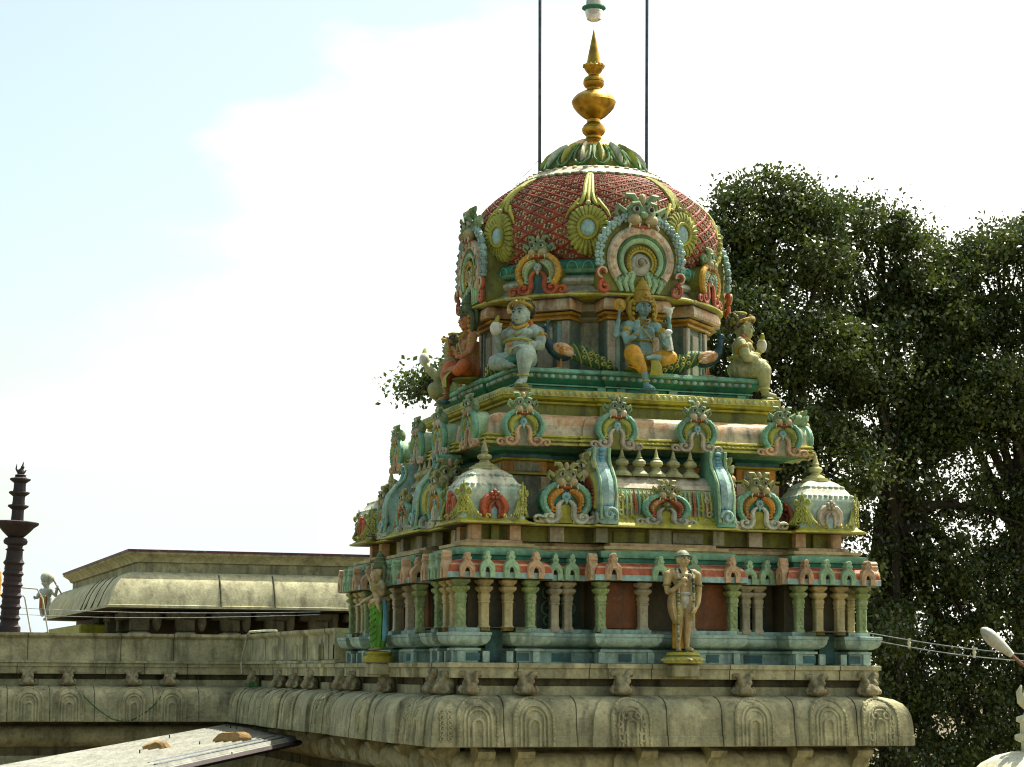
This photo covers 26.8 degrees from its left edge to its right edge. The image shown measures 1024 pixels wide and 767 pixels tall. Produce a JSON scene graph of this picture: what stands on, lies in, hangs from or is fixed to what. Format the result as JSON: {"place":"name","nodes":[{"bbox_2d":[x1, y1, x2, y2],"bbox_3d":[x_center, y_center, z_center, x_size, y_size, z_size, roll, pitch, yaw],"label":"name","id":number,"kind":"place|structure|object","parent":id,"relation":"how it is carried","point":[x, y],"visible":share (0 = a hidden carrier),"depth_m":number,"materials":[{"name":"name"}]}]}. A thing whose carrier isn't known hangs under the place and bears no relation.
{"place":"outdoors","nodes":[
{"label":"outdoors","id":0,"kind":"place"},
{"bbox_2d":[25,608,304,612],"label":"electric wire","id":1,"kind":"object","parent":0,"point":[162,612],"visible":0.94,"depth_m":49.59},
{"bbox_2d":[19,614,318,617],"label":"electric wire","id":2,"kind":"object","parent":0,"point":[152,617],"visible":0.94,"depth_m":49.65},
{"bbox_2d":[0,0,1023,677],"label":"sky","id":3,"kind":"structure","parent":0,"point":[221,221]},
{"bbox_2d":[869,684,1015,763],"bbox_3d":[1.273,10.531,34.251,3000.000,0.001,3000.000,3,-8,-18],"label":"ground","id":4,"kind":"structure","parent":0,"point":[952,722],"depth_m":239.84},
{"bbox_2d":[0,572,1,594],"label":"painted post","id":5,"kind":"object","parent":4,"relation":"on","point":[0,582],"visible":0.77,"depth_m":49.23,"materials":[{"name":"gold metal"}]},
{"bbox_2d":[0,462,38,631],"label":"lamp column","id":6,"kind":"structure","parent":4,"relation":"on","point":[16,529],"depth_m":47.74,"materials":[{"name":"brown metal"}]},
{"bbox_2d":[0,723,302,766],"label":"tin roof","id":7,"kind":"structure","parent":4,"relation":"on","point":[197,748],"depth_m":36.52,"materials":[{"name":"grey metal"}]},
{"bbox_2d":[142,740,170,749],"bbox_3d":[-6.182,6.330,37.494,0.528,0.211,0.349,1,-8,-1],"label":"rock","id":8,"kind":"object","parent":7,"relation":"on","point":[156,744],"visible":0.72,"depth_m":37.35,"materials":[{"name":"beige stone"}]},
{"bbox_2d":[213,732,251,741],"bbox_3d":[-5.005,6.361,38.493,0.700,0.246,0.351,-3,-9,25],"label":"rock","id":9,"kind":"object","parent":7,"relation":"on","point":[232,736],"visible":0.72,"depth_m":38.35,"materials":[{"name":"beige stone"}]},
{"bbox_2d":[43,549,369,634],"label":"pillared hall","id":10,"kind":"structure","parent":4,"relation":"on","point":[230,588],"depth_m":59.63,"materials":[{"name":"stone"}]},
{"bbox_2d":[33,571,61,616],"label":"guard statue","id":11,"kind":"object","parent":10,"relation":"on","point":[47,580],"visible":0.85,"depth_m":68.86,"materials":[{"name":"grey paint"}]},
{"bbox_2d":[373,349,444,416],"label":"broadleaf tree","id":12,"kind":"object","parent":4,"relation":"on","point":[418,388],"visible":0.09,"depth_m":52.19,"materials":[{"name":"green plant"}]},
{"bbox_2d":[0,628,914,766],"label":"stone temple","id":13,"kind":"structure","parent":4,"relation":"on","point":[320,698],"depth_m":32.59,"materials":[{"name":"grey stone"}]},
{"bbox_2d":[21,587,48,631],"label":"metal ladder","id":14,"kind":"object","parent":13,"relation":"on","point":[27,608],"visible":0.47,"depth_m":49.98,"materials":[{"name":"metal"}]},
{"bbox_2d":[75,687,160,721],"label":"green hose","id":15,"kind":"object","parent":13,"relation":"on","point":[116,719],"visible":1,"depth_m":44.05,"materials":[{"name":"green plastic"}]},
{"bbox_2d":[245,680,257,686],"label":"weed","id":16,"kind":"object","parent":13,"relation":"on","point":[252,684],"visible":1,"depth_m":43.11,"materials":[{"name":"green plant"}]},
{"bbox_2d":[240,630,277,673],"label":"white pipe","id":17,"kind":"object","parent":13,"relation":"on","point":[246,640],"visible":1,"depth_m":44.48,"materials":[{"name":"paint"}]},
{"bbox_2d":[353,551,394,662],"bbox_3d":[-2.143,3.522,33.969,0.596,1.760,0.544,8,-11,-44],"label":"goddess statue","id":18,"kind":"object","parent":13,"relation":"on","point":[377,599],"visible":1,"depth_m":33.82,"materials":[{"name":"green paint"}]},
{"bbox_2d":[337,30,882,665],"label":"temple tower","id":19,"kind":"structure","parent":13,"relation":"on","point":[553,514],"depth_m":33.07,"materials":[{"name":"multicoloured paint"}]},
{"bbox_2d":[419,332,464,415],"bbox_3d":[-1.144,-0.111,36.930,0.783,1.526,0.864,-1,-8,14],"label":"seated dwarf statue","id":20,"kind":"object","parent":19,"relation":"on","point":[435,390],"visible":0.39,"depth_m":36.66,"materials":[{"name":"beige paint"}]},
{"bbox_2d":[436,292,480,404],"bbox_3d":[-0.849,-0.576,35.059,0.764,1.880,0.786,-4,-9,32],"label":"seated deity statue","id":21,"kind":"object","parent":19,"relation":"on","point":[466,369],"visible":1,"depth_m":34.94,"materials":[{"name":"orange paint"}]},
{"bbox_2d":[484,348,504,377],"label":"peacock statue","id":22,"kind":"object","parent":19,"relation":"on","point":[488,372],"visible":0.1,"depth_m":34.51,"materials":[{"name":"yellow paint"}]},
{"bbox_2d":[488,297,547,390],"bbox_3d":[0.086,-0.595,33.284,0.718,1.526,0.881,7,-10,-40],"label":"seated dwarf statue","id":23,"kind":"object","parent":19,"relation":"on","point":[519,344],"visible":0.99,"depth_m":33.22,"materials":[{"name":"grey paint"}]},
{"bbox_2d":[541,319,617,370],"bbox_3d":[1.038,-0.595,33.621,1.288,0.798,0.290,3,-8,-18],"label":"peacock statue","id":24,"kind":"object","parent":19,"relation":"on","point":[560,352],"visible":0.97,"depth_m":33.54,"materials":[{"name":"green paint"}]},
{"bbox_2d":[538,0,648,171],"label":"lamp gantry","id":25,"kind":"object","parent":19,"relation":"on","point":[540,78],"visible":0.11,"depth_m":36.34,"materials":[{"name":"metal"}]},
{"bbox_2d":[582,0,605,21],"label":"hanging lamp","id":26,"kind":"object","parent":25,"relation":"hanging from","point":[593,9],"visible":1,"depth_m":36.41,"materials":[{"name":"glass"}]},
{"bbox_2d":[613,277,676,392],"bbox_3d":[2.105,-0.747,33.638,0.738,1.880,0.921,-7,-11,44],"label":"seated deity statue","id":27,"kind":"object","parent":19,"relation":"on","point":[642,359],"visible":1,"depth_m":33.57,"materials":[{"name":"blue paint"}]},
{"bbox_2d":[662,329,726,376],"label":"peacock statue","id":28,"kind":"object","parent":19,"relation":"on","point":[705,360],"visible":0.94,"depth_m":34.15,"materials":[{"name":"green paint"}]},
{"bbox_2d":[725,311,779,399],"bbox_3d":[3.824,-0.389,34.614,0.783,1.526,0.864,2,-8,-13],"label":"seated dwarf statue","id":29,"kind":"object","parent":19,"relation":"on","point":[747,360],"visible":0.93,"depth_m":34.35,"materials":[{"name":"beige paint"}]},
{"bbox_2d":[870,633,1023,654],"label":"electric wire","id":30,"kind":"object","parent":19,"relation":"attached to","point":[942,645],"visible":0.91,"depth_m":31.67,"materials":[{"name":"grey metal"}]},
{"bbox_2d":[876,640,1023,661],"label":"electric wire","id":31,"kind":"object","parent":19,"relation":"attached to","point":[947,653],"visible":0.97,"depth_m":31.54,"materials":[{"name":"grey metal"}]},
{"bbox_2d":[907,638,910,647],"bbox_3d":[5.965,3.902,32.259,0.058,0.150,0.056,3,-8,-18],"label":"wire spacer","id":32,"kind":"object","parent":31,"relation":"attached to","point":[909,643],"visible":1,"depth_m":32.24,"materials":[{"name":"beige paint"}]},
{"bbox_2d":[972,647,975,657],"bbox_3d":[6.691,3.895,31.091,0.058,0.150,0.056,3,-8,-18],"label":"wire spacer","id":33,"kind":"object","parent":31,"relation":"attached to","point":[974,652],"visible":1,"depth_m":31.07,"materials":[{"name":"beige paint"}]},
{"bbox_2d":[661,550,704,663],"bbox_3d":[2.529,3.303,31.804,0.667,1.680,0.658,3,-8,-18],"label":"priest statue","id":34,"kind":"object","parent":13,"relation":"on","point":[683,604],"visible":1,"depth_m":31.72,"materials":[{"name":"beige paint"}]},
{"bbox_2d":[689,155,954,703],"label":"broadleaf tree","id":35,"kind":"object","parent":4,"relation":"on","point":[761,284],"visible":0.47,"depth_m":57.78,"materials":[{"name":"green plant"}]},
{"bbox_2d":[782,174,1023,766],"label":"broadleaf tree","id":36,"kind":"object","parent":4,"relation":"on","point":[925,420],"visible":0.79,"depth_m":59.64,"materials":[{"name":"green plant"}]},
{"bbox_2d":[899,206,1023,766],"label":"broadleaf tree","id":37,"kind":"object","parent":4,"relation":"on","point":[1006,242],"visible":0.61,"depth_m":60.59,"materials":[{"name":"green plant"}]},
{"bbox_2d":[977,685,1023,766],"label":"shrine","id":38,"kind":"object","parent":4,"relation":"on","point":[1012,759],"visible":1,"depth_m":25.51,"materials":[{"name":"beige paint"}]},
{"bbox_2d":[980,627,1023,667],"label":"street lamp","id":39,"kind":"object","parent":4,"relation":"on","point":[993,639],"visible":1,"depth_m":29.72,"materials":[{"name":"white metal"}]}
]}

